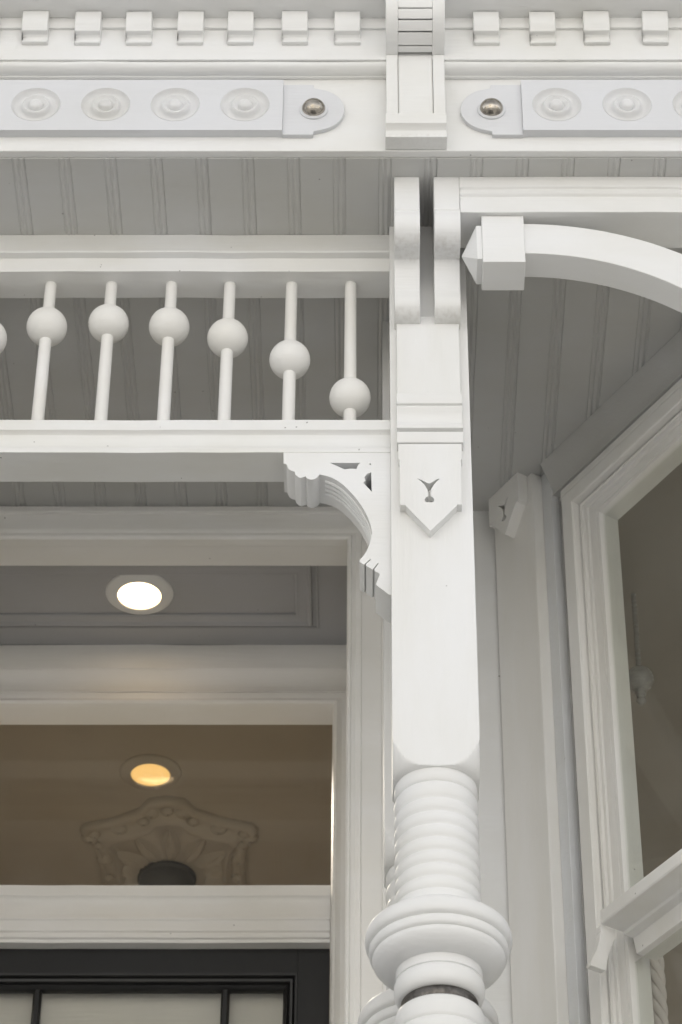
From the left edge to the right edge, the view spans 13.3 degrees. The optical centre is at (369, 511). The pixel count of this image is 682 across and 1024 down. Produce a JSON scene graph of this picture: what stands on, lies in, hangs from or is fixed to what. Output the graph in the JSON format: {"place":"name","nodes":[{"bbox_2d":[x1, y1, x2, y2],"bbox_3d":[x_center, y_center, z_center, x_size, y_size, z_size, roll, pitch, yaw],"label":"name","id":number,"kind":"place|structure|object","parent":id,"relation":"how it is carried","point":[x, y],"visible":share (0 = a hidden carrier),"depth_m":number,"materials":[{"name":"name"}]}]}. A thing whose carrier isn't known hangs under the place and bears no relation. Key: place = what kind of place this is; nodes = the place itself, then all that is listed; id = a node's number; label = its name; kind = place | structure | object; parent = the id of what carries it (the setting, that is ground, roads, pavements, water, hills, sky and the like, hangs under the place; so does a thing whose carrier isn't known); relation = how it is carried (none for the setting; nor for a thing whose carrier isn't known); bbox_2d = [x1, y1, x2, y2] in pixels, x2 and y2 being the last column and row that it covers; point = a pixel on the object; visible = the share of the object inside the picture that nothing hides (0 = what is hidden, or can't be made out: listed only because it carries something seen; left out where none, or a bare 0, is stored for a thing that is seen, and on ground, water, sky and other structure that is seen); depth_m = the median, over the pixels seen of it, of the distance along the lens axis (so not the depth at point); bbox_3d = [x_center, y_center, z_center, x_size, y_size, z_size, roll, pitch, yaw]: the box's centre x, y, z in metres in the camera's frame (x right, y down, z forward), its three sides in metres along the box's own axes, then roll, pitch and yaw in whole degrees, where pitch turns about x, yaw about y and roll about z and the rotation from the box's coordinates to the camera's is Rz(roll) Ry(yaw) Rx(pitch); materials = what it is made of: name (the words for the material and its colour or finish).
{"place":"outdoors","nodes":[
{"label":"outdoors","id":0,"kind":"place"},
{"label":"hall floor","id":1,"kind":"structure","parent":0,"visible":0},
{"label":"hall wall","id":2,"kind":"structure","parent":1,"relation":"on","visible":0},
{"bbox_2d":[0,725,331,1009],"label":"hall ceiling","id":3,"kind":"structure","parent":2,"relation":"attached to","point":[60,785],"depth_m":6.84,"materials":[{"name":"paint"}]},
{"bbox_2d":[120,754,180,790],"bbox_3d":[-0.509,0.608,6.787,0.143,0.012,0.143,0,-40,0],"label":"recessed light","id":4,"kind":"object","parent":3,"relation":"attached to","point":[151,772],"visible":1,"depth_m":6.78,"materials":[{"name":"paint"}]},
{"bbox_2d":[80,795,257,884],"bbox_3d":[-0.478,0.891,7.109,0.425,0.021,0.670,0,-40,0],"label":"ceiling medallion","id":5,"kind":"object","parent":3,"relation":"attached to","point":[207,848],"visible":0.57,"depth_m":6.99,"materials":[{"name":"paint"}]},
{"bbox_2d":[137,861,195,884],"bbox_3d":[-0.494,0.913,7.091,0.144,0.071,0.144,0,-40,0],"label":"dome lamp","id":6,"kind":"object","parent":5,"relation":"attached to","point":[166,873],"visible":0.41,"depth_m":7.05,"materials":[{"name":"brown metal"}]},
{"bbox_3d":[-0.150,4.310,4.538,5.100,2.540,5.500,0,-40,0],"label":"base wall","id":7,"kind":"object","parent":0,"visible":0},
{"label":"porch floor","id":8,"kind":"structure","parent":7,"relation":"on","visible":0},
{"bbox_2d":[358,321,498,1023],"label":"porch post","id":9,"kind":"object","parent":8,"relation":"on","point":[381,1008],"visible":0.18,"depth_m":4.85,"materials":[{"name":"white paint"}]},
{"bbox_2d":[365,177,511,1023],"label":"porch post","id":10,"kind":"object","parent":8,"relation":"on","point":[438,941],"visible":1,"depth_m":4.75,"materials":[{"name":"white paint"}]},
{"bbox_2d":[0,235,390,481],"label":"spindle screen","id":11,"kind":"object","parent":10,"relation":"attached to","point":[171,269],"visible":1,"depth_m":5.26,"materials":[{"name":"paint"}]},
{"bbox_2d":[283,453,390,622],"bbox_3d":[-0.057,0.042,4.970,0.185,0.316,0.075,0,-40,0],"label":"fretwork bracket","id":12,"kind":"object","parent":10,"relation":"attached to","point":[355,488],"visible":0.99,"depth_m":5.01,"materials":[{"name":"white paint"}]},
{"bbox_2d":[459,177,681,247],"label":"porch beam","id":13,"kind":"structure","parent":10,"relation":"attached to","point":[647,209],"depth_m":5.26,"materials":[{"name":"white paint"}]},
{"bbox_2d":[462,216,681,312],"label":"arched brace","id":14,"kind":"object","parent":13,"relation":"attached to","point":[506,252],"visible":1,"depth_m":5.19,"materials":[{"name":"white paint"}]},
{"bbox_2d":[473,511,512,1023],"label":"porch wall","id":15,"kind":"structure","parent":8,"relation":"on","point":[493,859],"depth_m":5.61,"materials":[{"name":"white paint"}]},
{"bbox_2d":[0,506,386,1023],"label":"doorway casing","id":16,"kind":"object","parent":15,"relation":"attached to","point":[178,536],"visible":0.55,"depth_m":5.93,"materials":[{"name":"beige paint"}]},
{"bbox_2d":[0,644,346,1023],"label":"door frame","id":17,"kind":"object","parent":16,"relation":"attached to","point":[144,684],"visible":0.94,"depth_m":6.17,"materials":[{"name":"beige paint"}]},
{"bbox_2d":[0,949,329,1023],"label":"front door","id":18,"kind":"structure","parent":17,"relation":"attached to","point":[164,986],"depth_m":5.83,"materials":[{"name":"black paint"}]},
{"bbox_2d":[0,566,346,644],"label":"vestibule ceiling","id":19,"kind":"structure","parent":16,"relation":"attached to","point":[207,605],"depth_m":6.16,"materials":[{"name":"white paint"}]},
{"bbox_2d":[105,575,173,614],"bbox_3d":[-0.483,0.173,6.123,0.143,0.012,0.143,0,-40,0],"label":"recessed light","id":20,"kind":"object","parent":19,"relation":"attached to","point":[154,592],"visible":1,"depth_m":6.12,"materials":[{"name":"white paint"}]},
{"bbox_2d":[0,157,681,510],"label":"porch ceiling","id":21,"kind":"structure","parent":15,"relation":"on","point":[554,364],"depth_m":5.59,"materials":[{"name":"paint"}]},
{"bbox_2d":[0,0,681,156],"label":"frieze","id":22,"kind":"object","parent":21,"relation":"on","point":[337,48],"visible":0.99,"depth_m":5.37,"materials":[{"name":"white paint"}]},
{"bbox_2d":[0,80,343,137],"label":"rosette panel","id":23,"kind":"object","parent":22,"relation":"attached to","point":[164,108],"visible":1,"depth_m":5.30,"materials":[{"name":"white paint"}]},
{"bbox_2d":[385,0,446,148],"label":"cornice corbel","id":24,"kind":"object","parent":22,"relation":"attached to","point":[415,116],"visible":1,"depth_m":5.33,"materials":[{"name":"white paint"}]},
{"bbox_2d":[460,80,681,137],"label":"rosette panel","id":25,"kind":"object","parent":22,"relation":"attached to","point":[570,108],"visible":1,"depth_m":5.30,"materials":[{"name":"white paint"}]},
{"bbox_2d":[489,329,681,1023],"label":"bay window","id":26,"kind":"structure","parent":8,"relation":"on","point":[595,920],"depth_m":5.49,"materials":[{"name":"white paint"}]},
{"bbox_2d":[650,956,668,1023],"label":"curtain cord","id":27,"kind":"object","parent":26,"relation":"hanging from","point":[659,996],"visible":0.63,"depth_m":5.22,"materials":[{"name":"fabric"}]},
{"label":"room floor","id":28,"kind":"structure","parent":0,"visible":0},
{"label":"room wall","id":29,"kind":"structure","parent":28,"relation":"on","visible":0},
{"bbox_2d":[618,463,681,1023],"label":"room ceiling","id":30,"kind":"structure","parent":29,"relation":"attached to","point":[650,531],"depth_m":6.33,"materials":[{"name":"paint"}]},
{"bbox_2d":[629,593,653,705],"bbox_3d":[0.555,0.283,6.052,0.058,0.290,0.058,0,-40,0],"label":"globe pendant","id":31,"kind":"object","parent":30,"relation":"hanging from","point":[641,679],"visible":0.94,"depth_m":5.98,"materials":[{"name":"grey glass"}]}
]}

